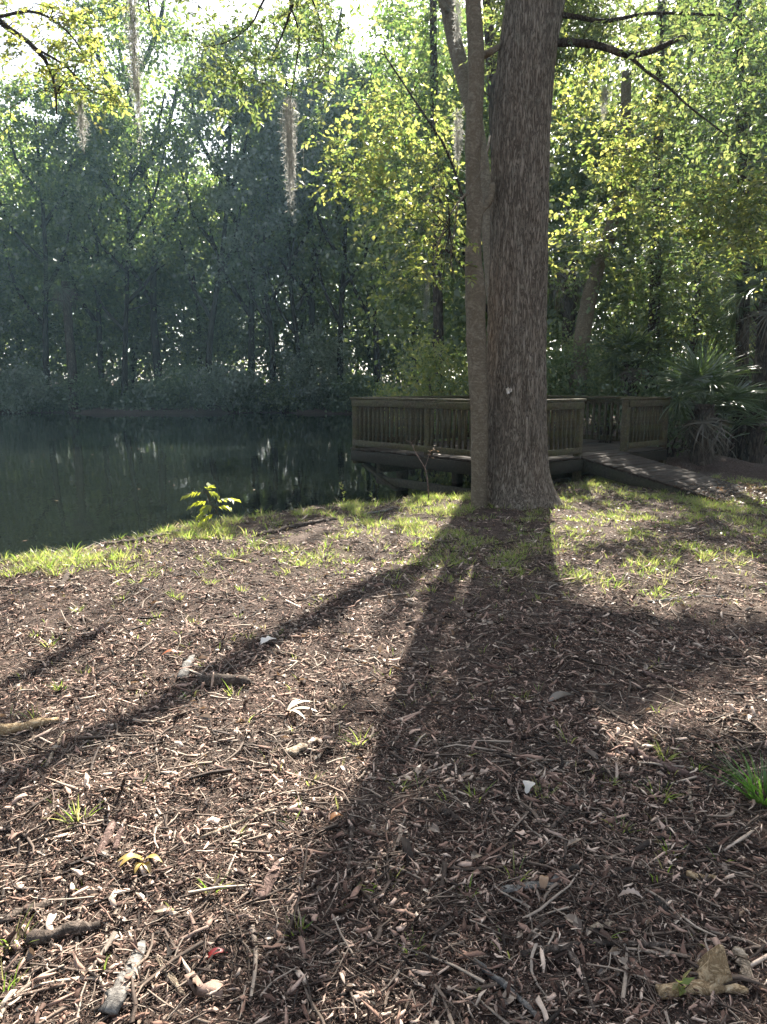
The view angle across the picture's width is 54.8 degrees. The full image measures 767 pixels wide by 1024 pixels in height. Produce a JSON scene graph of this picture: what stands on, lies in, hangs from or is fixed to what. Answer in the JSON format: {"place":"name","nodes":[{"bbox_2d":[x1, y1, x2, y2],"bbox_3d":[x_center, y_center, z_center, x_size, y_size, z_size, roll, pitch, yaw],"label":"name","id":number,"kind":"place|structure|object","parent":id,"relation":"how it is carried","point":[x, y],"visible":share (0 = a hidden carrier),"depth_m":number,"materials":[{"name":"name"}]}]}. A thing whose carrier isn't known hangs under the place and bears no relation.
{"place":"outdoors","nodes":[
{"label":"outdoors","id":0,"kind":"place"},
{"bbox_2d":[0,413,559,560],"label":"water","id":1,"kind":"structure","parent":0,"point":[115,484],"depth_m":16.68,"materials":[{"name":"green liquid"}]},
{"bbox_2d":[0,0,746,381],"label":"sky","id":2,"kind":"structure","parent":0,"point":[215,4],"materials":[{"name":"white"}]},
{"bbox_2d":[0,382,766,1023],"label":"ground","id":3,"kind":"structure","parent":0,"point":[726,468],"depth_m":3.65,"materials":[{"name":"brown wood"}]},
{"bbox_2d":[0,767,27,794],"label":"stick","id":4,"kind":"object","parent":3,"relation":"on","point":[10,781],"visible":0.81,"depth_m":2.91,"materials":[{"name":"wood"}]},
{"bbox_2d":[0,161,34,369],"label":"pond tree","id":5,"kind":"object","parent":3,"relation":"on","point":[24,259],"visible":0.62,"depth_m":52.17,"materials":[{"name":"green plant"}]},
{"bbox_2d":[0,898,53,923],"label":"bark piece","id":6,"kind":"object","parent":3,"relation":"on","point":[16,912],"visible":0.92,"depth_m":2.24,"materials":[{"name":"wood"}]},
{"bbox_2d":[0,717,58,736],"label":"log","id":7,"kind":"object","parent":3,"relation":"on","point":[35,723],"visible":0.94,"depth_m":3.39,"materials":[{"name":"beige wood"}]},
{"bbox_2d":[0,351,63,413],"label":"shore shrub","id":8,"kind":"object","parent":3,"relation":"on","point":[44,389],"visible":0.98,"depth_m":50.17,"materials":[{"name":"green plant"}]},
{"bbox_2d":[0,65,119,408],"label":"pond tree","id":9,"kind":"object","parent":3,"relation":"on","point":[13,134],"visible":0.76,"depth_m":49.49,"materials":[{"name":"plant"}]},
{"bbox_2d":[25,919,99,949],"bbox_3d":[-0.935,1.227,2.159,0.201,0.063,0.058,-4,11,-22],"label":"log","id":10,"kind":"object","parent":3,"relation":"on","point":[74,928],"visible":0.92,"depth_m":2.14,"materials":[{"name":"wood"}]},
{"bbox_2d":[55,562,75,589],"bbox_3d":[-2.621,0.529,6.159,0.079,0.066,0.797,-2,10,-12],"label":"bark piece","id":11,"kind":"object","parent":3,"relation":"on","point":[65,577],"visible":0.88,"depth_m":6.00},
{"bbox_2d":[30,252,107,412],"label":"cabbage palm","id":12,"kind":"object","parent":3,"relation":"on","point":[64,290],"visible":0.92,"depth_m":50.13,"materials":[{"name":"green plant"}]},
{"bbox_2d":[0,0,164,139],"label":"shade tree","id":13,"kind":"object","parent":3,"relation":"on","point":[73,17],"visible":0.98,"depth_m":7.86,"materials":[{"name":"green plant"}]},
{"bbox_2d":[72,96,90,154],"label":"spanish moss","id":14,"kind":"object","parent":13,"relation":"hanging from","point":[82,123],"visible":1,"depth_m":8.18,"materials":[{"name":"plant"}]},
{"bbox_2d":[121,0,145,153],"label":"spanish moss","id":15,"kind":"object","parent":13,"relation":"hanging from","point":[133,36],"visible":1,"depth_m":7.88,"materials":[{"name":"plant"}]},
{"bbox_2d":[51,365,116,408],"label":"shore shrub","id":16,"kind":"object","parent":3,"relation":"on","point":[82,382],"visible":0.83,"depth_m":50.77,"materials":[{"name":"green plant"}]},
{"bbox_2d":[20,61,148,380],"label":"pond tree","id":17,"kind":"object","parent":3,"relation":"on","point":[90,313],"visible":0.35,"depth_m":50.99,"materials":[{"name":"green plant"}]},
{"bbox_2d":[94,819,116,856],"bbox_3d":[-0.972,1.145,2.596,0.042,0.030,0.199,-1,10,-7],"label":"bark piece","id":18,"kind":"object","parent":3,"relation":"on","point":[107,834],"visible":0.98,"depth_m":2.58,"materials":[{"name":"wood"}]},
{"bbox_2d":[111,818,126,851],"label":"bark piece","id":19,"kind":"object","parent":3,"relation":"on","point":[118,838],"visible":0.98,"depth_m":2.59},
{"bbox_2d":[98,940,145,1014],"bbox_3d":[-0.689,1.238,1.976,0.062,0.032,0.268,0,10,0],"label":"bark piece","id":20,"kind":"object","parent":3,"relation":"on","point":[116,995],"visible":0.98,"depth_m":1.91,"materials":[{"name":"grey wood"}]},
{"bbox_2d":[40,0,223,380],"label":"pond tree","id":21,"kind":"object","parent":3,"relation":"on","point":[154,44],"visible":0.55,"depth_m":49.42,"materials":[{"name":"plant"}]},
{"bbox_2d":[55,82,212,404],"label":"pond tree","id":22,"kind":"object","parent":3,"relation":"on","point":[150,243],"visible":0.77,"depth_m":48.95,"materials":[{"name":"plant"}]},
{"bbox_2d":[118,853,162,872],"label":"dead leaf","id":23,"kind":"object","parent":3,"relation":"on","point":[128,856],"visible":1,"depth_m":2.43,"materials":[{"name":"plant"}]},
{"bbox_2d":[104,529,179,546],"bbox_3d":[-2.446,0.266,7.645,0.154,0.097,0.939,7,12,35],"label":"root","id":24,"kind":"object","parent":3,"relation":"on","point":[146,537],"visible":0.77,"depth_m":7.49,"materials":[{"name":"brown plant"}]},
{"bbox_2d":[155,957,185,995],"bbox_3d":[-0.574,1.246,1.982,0.022,0.020,0.180,-7,12,-37],"label":"splinter","id":25,"kind":"object","parent":3,"relation":"on","point":[173,980],"visible":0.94,"depth_m":1.97,"materials":[{"name":"brown wood"}]},
{"bbox_2d":[134,356,215,407],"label":"shore shrub","id":26,"kind":"object","parent":3,"relation":"on","point":[176,385],"visible":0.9,"depth_m":50.28,"materials":[{"name":"green plant"}]},
{"bbox_2d":[177,655,194,679],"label":"bark piece","id":27,"kind":"object","parent":3,"relation":"on","point":[184,671],"visible":0.89,"depth_m":4.15,"materials":[{"name":"grey wood"}]},
{"bbox_2d":[93,930,317,1013],"bbox_3d":[-0.485,1.236,2.055,0.623,0.040,0.103,-6,11,-30],"label":"branch","id":28,"kind":"object","parent":3,"relation":"on","point":[95,1010],"visible":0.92,"depth_m":2.12,"materials":[{"name":"brown plant"}]},
{"bbox_2d":[180,482,240,528],"bbox_3d":[-1.901,-0.034,8.170,0.650,0.564,0.310,0,10,0],"label":"sapling","id":29,"kind":"object","parent":3,"relation":"on","point":[205,508],"visible":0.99,"depth_m":8.17,"materials":[{"name":"green plant"}]},
{"bbox_2d":[145,28,286,406],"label":"pond tree","id":30,"kind":"object","parent":3,"relation":"on","point":[195,170],"visible":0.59,"depth_m":48.56,"materials":[{"name":"green plant"}]},
{"bbox_2d":[198,673,251,686],"bbox_3d":[-0.847,0.900,3.921,0.288,0.091,0.092,2,10,12],"label":"log","id":31,"kind":"object","parent":3,"relation":"on","point":[233,680],"visible":0.81,"depth_m":3.90,"materials":[{"name":"wood"}]},
{"bbox_2d":[185,360,275,412],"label":"shore shrub","id":32,"kind":"object","parent":3,"relation":"on","point":[232,386],"visible":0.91,"depth_m":49.97,"materials":[{"name":"green plant"}]},
{"bbox_2d":[0,281,464,412],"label":"undergrowth","id":33,"kind":"object","parent":3,"relation":"on","point":[135,397],"visible":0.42,"depth_m":54.57,"materials":[{"name":"green plant"}]},
{"bbox_2d":[200,808,276,839],"bbox_3d":[-0.522,1.129,2.679,0.294,0.030,0.021,-6,12,-32],"label":"stick","id":34,"kind":"object","parent":3,"relation":"on","point":[227,827],"visible":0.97,"depth_m":2.66,"materials":[{"name":"brown wood"}]},
{"bbox_2d":[0,63,485,390],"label":"woods","id":35,"kind":"object","parent":3,"relation":"on","point":[168,285],"visible":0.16,"depth_m":57.46,"materials":[{"name":"plant"}]},
{"bbox_2d":[173,16,318,394],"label":"pond tree","id":36,"kind":"object","parent":3,"relation":"on","point":[250,310],"visible":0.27,"depth_m":50.95,"materials":[{"name":"green plant"}]},
{"bbox_2d":[202,77,323,407],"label":"pond tree","id":37,"kind":"object","parent":3,"relation":"on","point":[272,222],"visible":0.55,"depth_m":48.39,"materials":[{"name":"green plant"}]},
{"bbox_2d":[253,858,281,900],"bbox_3d":[-0.367,1.182,2.377,0.052,0.027,0.187,2,10,13],"label":"bark piece","id":38,"kind":"object","parent":3,"relation":"on","point":[268,886],"visible":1,"depth_m":2.36,"materials":[{"name":"wood"}]},
{"bbox_2d":[252,372,314,412],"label":"shore shrub","id":39,"kind":"object","parent":3,"relation":"on","point":[273,396],"visible":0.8,"depth_m":50.76,"materials":[{"name":"green plant"}]},
{"bbox_2d":[239,113,342,407],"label":"pond tree","id":40,"kind":"object","parent":3,"relation":"on","point":[257,206],"visible":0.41,"depth_m":49.64,"materials":[{"name":"plant"}]},
{"bbox_2d":[256,517,338,536],"bbox_3d":[-0.938,0.157,8.341,1.275,0.116,0.175,-9,14,-43],"label":"root","id":41,"kind":"object","parent":3,"relation":"on","point":[275,531],"visible":0.94,"depth_m":8.31,"materials":[{"name":"brown plant"}]},
{"bbox_2d":[283,737,317,756],"bbox_3d":[-0.359,1.035,3.248,0.067,0.040,0.192,9,13,42],"label":"wood piece","id":42,"kind":"object","parent":3,"relation":"on","point":[294,751],"visible":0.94,"depth_m":3.22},
{"bbox_2d":[287,699,317,717],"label":"dead leaf","id":43,"kind":"object","parent":3,"relation":"on","point":[293,703],"visible":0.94,"depth_m":3.59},
{"bbox_2d":[244,0,366,376],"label":"pond tree","id":44,"kind":"object","parent":3,"relation":"on","point":[317,48],"visible":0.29,"depth_m":50.98,"materials":[{"name":"plant"}]},
{"bbox_2d":[287,807,329,817],"bbox_3d":[-0.276,1.120,2.742,0.167,0.031,0.031,2,10,11],"label":"stick","id":45,"kind":"object","parent":3,"relation":"on","point":[297,811],"visible":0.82,"depth_m":2.74,"materials":[{"name":"wood"}]},
{"bbox_2d":[268,318,363,408],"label":"shore shrub","id":46,"kind":"object","parent":3,"relation":"on","point":[309,385],"visible":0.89,"depth_m":50.25,"materials":[{"name":"green plant"}]},
{"bbox_2d":[276,47,391,405],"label":"pond tree","id":47,"kind":"object","parent":3,"relation":"on","point":[305,96],"visible":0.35,"depth_m":47.37,"materials":[{"name":"green plant"}]},
{"bbox_2d":[346,813,354,874],"bbox_3d":[-0.117,1.142,2.552,0.029,0.030,0.344,0,10,0],"label":"stick","id":48,"kind":"object","parent":3,"relation":"on","point":[350,844],"visible":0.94,"depth_m":2.54,"materials":[{"name":"wood"}]},
{"bbox_2d":[296,50,422,388],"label":"pond tree","id":49,"kind":"object","parent":3,"relation":"on","point":[376,367],"visible":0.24,"depth_m":46.73,"materials":[{"name":"green plant"}]},
{"bbox_2d":[324,367,404,412],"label":"shore shrub","id":50,"kind":"object","parent":3,"relation":"on","point":[356,384],"visible":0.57,"depth_m":49.41,"materials":[{"name":"green plant"}]},
{"bbox_2d":[0,498,766,1023],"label":"fallen leaves","id":51,"kind":"object","parent":3,"relation":"on","point":[574,918],"visible":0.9,"depth_m":3.91,"materials":[{"name":"brown plant"}]},
{"bbox_2d":[284,0,495,311],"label":"maple tree","id":52,"kind":"object","parent":3,"relation":"on","point":[360,191],"visible":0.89,"depth_m":15.38,"materials":[{"name":"green plant"}]},
{"bbox_2d":[420,266,435,322],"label":"spanish moss","id":53,"kind":"object","parent":52,"relation":"hanging from","point":[426,301],"visible":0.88,"depth_m":16.40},
{"bbox_2d":[330,0,483,390],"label":"pond tree","id":54,"kind":"object","parent":3,"relation":"on","point":[354,225],"visible":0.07,"depth_m":42.72,"materials":[{"name":"plant"}]},
{"bbox_2d":[359,330,468,441],"bbox_3d":[1.151,-2.938,19.395,3.573,3.590,2.884,0,10,0],"label":"bright shrub","id":55,"kind":"object","parent":3,"relation":"on","point":[427,372],"visible":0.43,"depth_m":18.86,"materials":[{"name":"green plant"}]},
{"bbox_2d":[329,0,500,433],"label":"tall tree","id":56,"kind":"object","parent":3,"relation":"on","point":[433,82],"visible":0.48,"depth_m":23.76,"materials":[{"name":"green plant"}]},
{"bbox_2d":[424,368,469,440],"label":"leafy shrub","id":57,"kind":"object","parent":3,"relation":"on","point":[463,389],"visible":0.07,"depth_m":18.42,"materials":[{"name":"green plant"}]},
{"bbox_2d":[440,806,459,821],"bbox_3d":[0.241,1.104,2.701,0.086,0.033,0.034,9,13,42],"label":"stick","id":58,"kind":"object","parent":3,"relation":"on","point":[449,812],"visible":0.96,"depth_m":2.70,"materials":[{"name":"wood"}]},
{"bbox_2d":[417,0,490,302],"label":"leaning tree","id":59,"kind":"object","parent":3,"relation":"on","point":[458,57],"visible":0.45,"depth_m":12.78,"materials":[{"name":"grey plant"}]},
{"bbox_2d":[412,0,501,507],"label":"slender tree","id":60,"kind":"object","parent":3,"relation":"on","point":[478,205],"visible":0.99,"depth_m":8.73,"materials":[{"name":"brown plant"}]},
{"bbox_2d":[168,0,766,510],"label":"oak tree","id":61,"kind":"object","parent":3,"relation":"on","point":[528,54],"visible":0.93,"depth_m":8.75,"materials":[{"name":"green plant"}]},
{"bbox_2d":[278,95,305,215],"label":"spanish moss","id":62,"kind":"object","parent":61,"relation":"hanging from","point":[290,155],"visible":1,"depth_m":8.58,"materials":[{"name":"plant"}]},
{"bbox_2d":[451,108,464,171],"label":"spanish moss","id":63,"kind":"object","parent":61,"relation":"hanging from","point":[457,136],"visible":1,"depth_m":9.88,"materials":[{"name":"plant"}]},
{"bbox_2d":[451,0,464,50],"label":"spanish moss","id":64,"kind":"object","parent":61,"relation":"hanging from","point":[457,31],"visible":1,"depth_m":9.46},
{"bbox_2d":[597,82,613,118],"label":"spanish moss","id":65,"kind":"object","parent":61,"relation":"hanging from","point":[602,99],"visible":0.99,"depth_m":10.63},
{"bbox_2d":[472,958,542,1023],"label":"branch","id":66,"kind":"object","parent":3,"relation":"on","point":[501,981],"visible":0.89,"depth_m":1.96,"materials":[{"name":"grey wood"}]},
{"bbox_2d":[500,873,562,892],"bbox_3d":[0.479,1.180,2.342,0.226,0.027,0.049,-2,10,-11],"label":"bark piece","id":67,"kind":"object","parent":3,"relation":"on","point":[510,888],"visible":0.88,"depth_m":2.33,"materials":[{"name":"grey wood"}]},
{"bbox_2d":[539,875,548,890],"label":"dead leaf","id":68,"kind":"object","parent":3,"relation":"on","point":[543,881],"visible":1,"depth_m":2.33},
{"bbox_2d":[330,0,766,431],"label":"thicket","id":69,"kind":"object","parent":3,"relation":"on","point":[561,179],"visible":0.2,"depth_m":26.99,"materials":[{"name":"green plant"}]},
{"bbox_2d":[350,395,752,501],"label":"viewing platform","id":70,"kind":"structure","parent":3,"relation":"on","point":[639,460],"depth_m":12.59,"materials":[{"name":"brown wood"}]},
{"bbox_2d":[548,691,572,701],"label":"dead leaf","id":71,"kind":"object","parent":3,"relation":"on","point":[557,694],"visible":1,"depth_m":3.83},
{"bbox_2d":[543,789,583,835],"bbox_3d":[0.683,1.123,2.777,0.019,0.052,0.440,6,12,32],"label":"stick","id":72,"kind":"object","parent":3,"relation":"on","point":[580,794],"visible":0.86,"depth_m":2.75,"materials":[{"name":"wood"}]},
{"bbox_2d":[559,939,596,1013],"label":"branch","id":73,"kind":"object","parent":3,"relation":"on","point":[572,955],"visible":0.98,"depth_m":2.01,"materials":[{"name":"brown plant"}]},
{"bbox_2d":[546,310,619,438],"bbox_3d":[4.283,-3.017,17.122,2.598,3.528,2.521,0,10,0],"label":"ramp shrub","id":74,"kind":"object","parent":3,"relation":"on","point":[554,380],"visible":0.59,"depth_m":16.85,"materials":[{"name":"green plant"}]},
{"bbox_2d":[482,1,697,284],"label":"sweetgum tree","id":75,"kind":"object","parent":3,"relation":"on","point":[628,158],"visible":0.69,"depth_m":13.76,"materials":[{"name":"green plant"}]},
{"bbox_2d":[547,197,637,439],"bbox_3d":[5.150,-5.071,20.457,3.225,6.596,3.162,0,10,0],"label":"tree","id":76,"kind":"object","parent":3,"relation":"on","point":[570,306],"visible":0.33,"depth_m":20.08,"materials":[{"name":"green plant"}]},
{"bbox_2d":[549,338,644,442],"bbox_3d":[5.438,-2.888,18.391,3.428,2.852,2.587,0,10,0],"label":"shrub","id":77,"kind":"object","parent":3,"relation":"on","point":[610,390],"visible":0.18,"depth_m":18.18,"materials":[{"name":"green plant"}]},
{"bbox_2d":[589,921,614,932],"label":"wood piece","id":78,"kind":"object","parent":3,"relation":"on","point":[597,923],"visible":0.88,"depth_m":2.15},
{"bbox_2d":[547,281,665,435],"bbox_3d":[6.245,-4.208,20.485,3.443,4.686,2.729,0,10,0],"label":"bay bush","id":79,"kind":"object","parent":3,"relation":"on","point":[618,318],"visible":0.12,"depth_m":20.12,"materials":[{"name":"green plant"}]},
{"bbox_2d":[520,939,693,959],"bbox_3d":[0.644,1.246,2.108,0.521,0.061,0.032,-1,10,-7],"label":"branch","id":80,"kind":"object","parent":3,"relation":"on","point":[559,949],"visible":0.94,"depth_m":2.10,"materials":[{"name":"brown plant"}]},
{"bbox_2d":[547,70,703,440],"bbox_3d":[4.814,-5.410,16.664,3.375,8.431,4.237,-7,12,-37],"label":"mossy tree","id":81,"kind":"object","parent":3,"relation":"on","point":[584,318],"visible":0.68,"depth_m":16.39,"materials":[{"name":"green plant"}]},
{"bbox_2d":[618,887,642,897],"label":"dead leaf","id":82,"kind":"object","parent":3,"relation":"on","point":[628,890],"visible":1,"depth_m":2.26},
{"bbox_2d":[595,700,671,733],"bbox_3d":[1.183,1.000,3.582,0.065,0.041,0.467,-5,11,-29],"label":"stick","id":83,"kind":"object","parent":3,"relation":"on","point":[613,714],"visible":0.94,"depth_m":3.58,"materials":[{"name":"wood"}]},
{"bbox_2d":[588,316,680,442],"bbox_3d":[5.701,-2.839,17.000,1.983,3.430,2.146,-5,11,-29],"label":"sabal palm","id":84,"kind":"object","parent":3,"relation":"on","point":[635,340],"visible":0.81,"depth_m":16.73,"materials":[{"name":"green plant"}]},
{"bbox_2d":[547,0,766,446],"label":"hackberry tree","id":85,"kind":"object","parent":3,"relation":"on","point":[653,309],"visible":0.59,"depth_m":16.17,"materials":[{"name":"green plant"}]},
{"bbox_2d":[640,669,695,689],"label":"branch","id":86,"kind":"object","parent":3,"relation":"on","point":[650,674],"visible":0.94,"depth_m":3.98,"materials":[{"name":"brown plant"}]},
{"bbox_2d":[601,336,735,456],"bbox_3d":[6.296,-2.480,16.320,3.307,2.760,2.750,0,10,0],"label":"corner shrub","id":87,"kind":"object","parent":3,"relation":"on","point":[664,390],"visible":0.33,"depth_m":16.08,"materials":[{"name":"green plant"}]},
{"bbox_2d":[625,747,714,786],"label":"branch","id":88,"kind":"object","parent":3,"relation":"on","point":[672,768],"visible":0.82,"depth_m":3.17,"materials":[{"name":"brown plant"}]},
{"bbox_2d":[593,246,752,439],"bbox_3d":[7.750,-4.523,20.113,4.190,5.370,3.034,0,10,0],"label":"holly","id":89,"kind":"object","parent":3,"relation":"on","point":[664,309],"visible":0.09,"depth_m":19.74,"materials":[{"name":"green plant"}]},
{"bbox_2d":[672,967,694,995],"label":"seedling","id":90,"kind":"object","parent":3,"relation":"on","point":[686,981],"visible":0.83,"depth_m":1.96,"materials":[{"name":"green plant"}]},
{"bbox_2d":[647,595,726,602],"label":"branch","id":91,"kind":"object","parent":3,"relation":"on","point":[664,600],"visible":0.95,"depth_m":5.54,"materials":[{"name":"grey wood"}]},
{"bbox_2d":[619,180,766,447],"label":"laurel tree","id":92,"kind":"object","parent":3,"relation":"on","point":[697,281],"visible":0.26,"depth_m":16.84,"materials":[{"name":"green plant"}]},
{"bbox_2d":[622,0,766,459],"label":"water oak","id":93,"kind":"object","parent":3,"relation":"on","point":[739,77],"visible":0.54,"depth_m":14.26,"materials":[{"name":"green plant"}]},
{"bbox_2d":[625,132,766,300],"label":"elm tree","id":94,"kind":"object","parent":3,"relation":"on","point":[729,217],"visible":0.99,"depth_m":12.93,"materials":[{"name":"green plant"}]},
{"bbox_2d":[686,870,715,879],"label":"wood piece","id":95,"kind":"object","parent":3,"relation":"on","point":[692,874],"visible":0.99,"depth_m":2.44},
{"bbox_2d":[655,979,748,999],"bbox_3d":[0.851,1.278,1.986,0.252,0.050,0.066,-1,10,-7],"label":"wood piece","id":96,"kind":"object","parent":3,"relation":"on","point":[702,986],"visible":0.88,"depth_m":1.97,"materials":[{"name":"wood"}]},
{"bbox_2d":[645,334,766,465],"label":"palmetto","id":97,"kind":"object","parent":3,"relation":"on","point":[704,426],"visible":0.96,"depth_m":13.63,"materials":[{"name":"green plant"}]},
{"bbox_2d":[693,944,733,984],"bbox_3d":[0.903,1.252,2.030,0.123,0.125,0.102,0,10,0],"label":"wood block","id":98,"kind":"object","parent":3,"relation":"on","point":[712,963],"depth_m":2.01,"materials":[{"name":"wood"}]},
{"bbox_2d":[661,216,766,437],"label":"wax myrtle","id":99,"kind":"object","parent":3,"relation":"on","point":[702,290],"visible":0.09,"depth_m":19.28,"materials":[{"name":"green plant"}]},
{"bbox_2d":[667,373,766,458],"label":"young palmetto","id":100,"kind":"object","parent":3,"relation":"on","point":[722,410],"visible":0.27,"depth_m":14.78,"materials":[{"name":"green plant"}]},
{"bbox_2d":[674,478,766,506],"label":"leaf litter","id":101,"kind":"object","parent":3,"relation":"on","point":[751,497],"visible":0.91,"depth_m":10.55,"materials":[{"name":"plant"}]},
{"bbox_2d":[690,744,766,807],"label":"grass clump","id":102,"kind":"object","parent":3,"relation":"on","point":[751,786],"visible":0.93,"depth_m":2.90,"materials":[{"name":"plant"}]},
{"bbox_2d":[695,651,764,666],"bbox_3d":[2.001,0.863,4.291,0.376,0.028,0.098,6,12,31],"label":"stick","id":103,"kind":"object","parent":3,"relation":"on","point":[704,655],"visible":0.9,"depth_m":4.29,"materials":[{"name":"wood"}]},
{"bbox_2d":[696,236,766,463],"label":"fan palm","id":104,"kind":"object","parent":3,"relation":"on","point":[755,440],"visible":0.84,"depth_m":14.85,"materials":[{"name":"green plant"}]},
{"bbox_2d":[732,946,753,976],"bbox_3d":[1.007,1.270,2.070,0.047,0.034,0.132,3,10,16],"label":"wood piece","id":105,"kind":"object","parent":3,"relation":"on","point":[745,970],"visible":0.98,"depth_m":2.07,"materials":[{"name":"wood"}]},
{"bbox_2d":[0,474,766,1000],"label":"grass","id":106,"kind":"structure","parent":0,"point":[64,558],"depth_m":7.15,"materials":[{"name":"plant"}]},
{"bbox_2d":[0,475,766,606],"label":"dry grass","id":107,"kind":"structure","parent":0,"point":[198,538],"depth_m":7.80,"materials":[{"name":"plant"}]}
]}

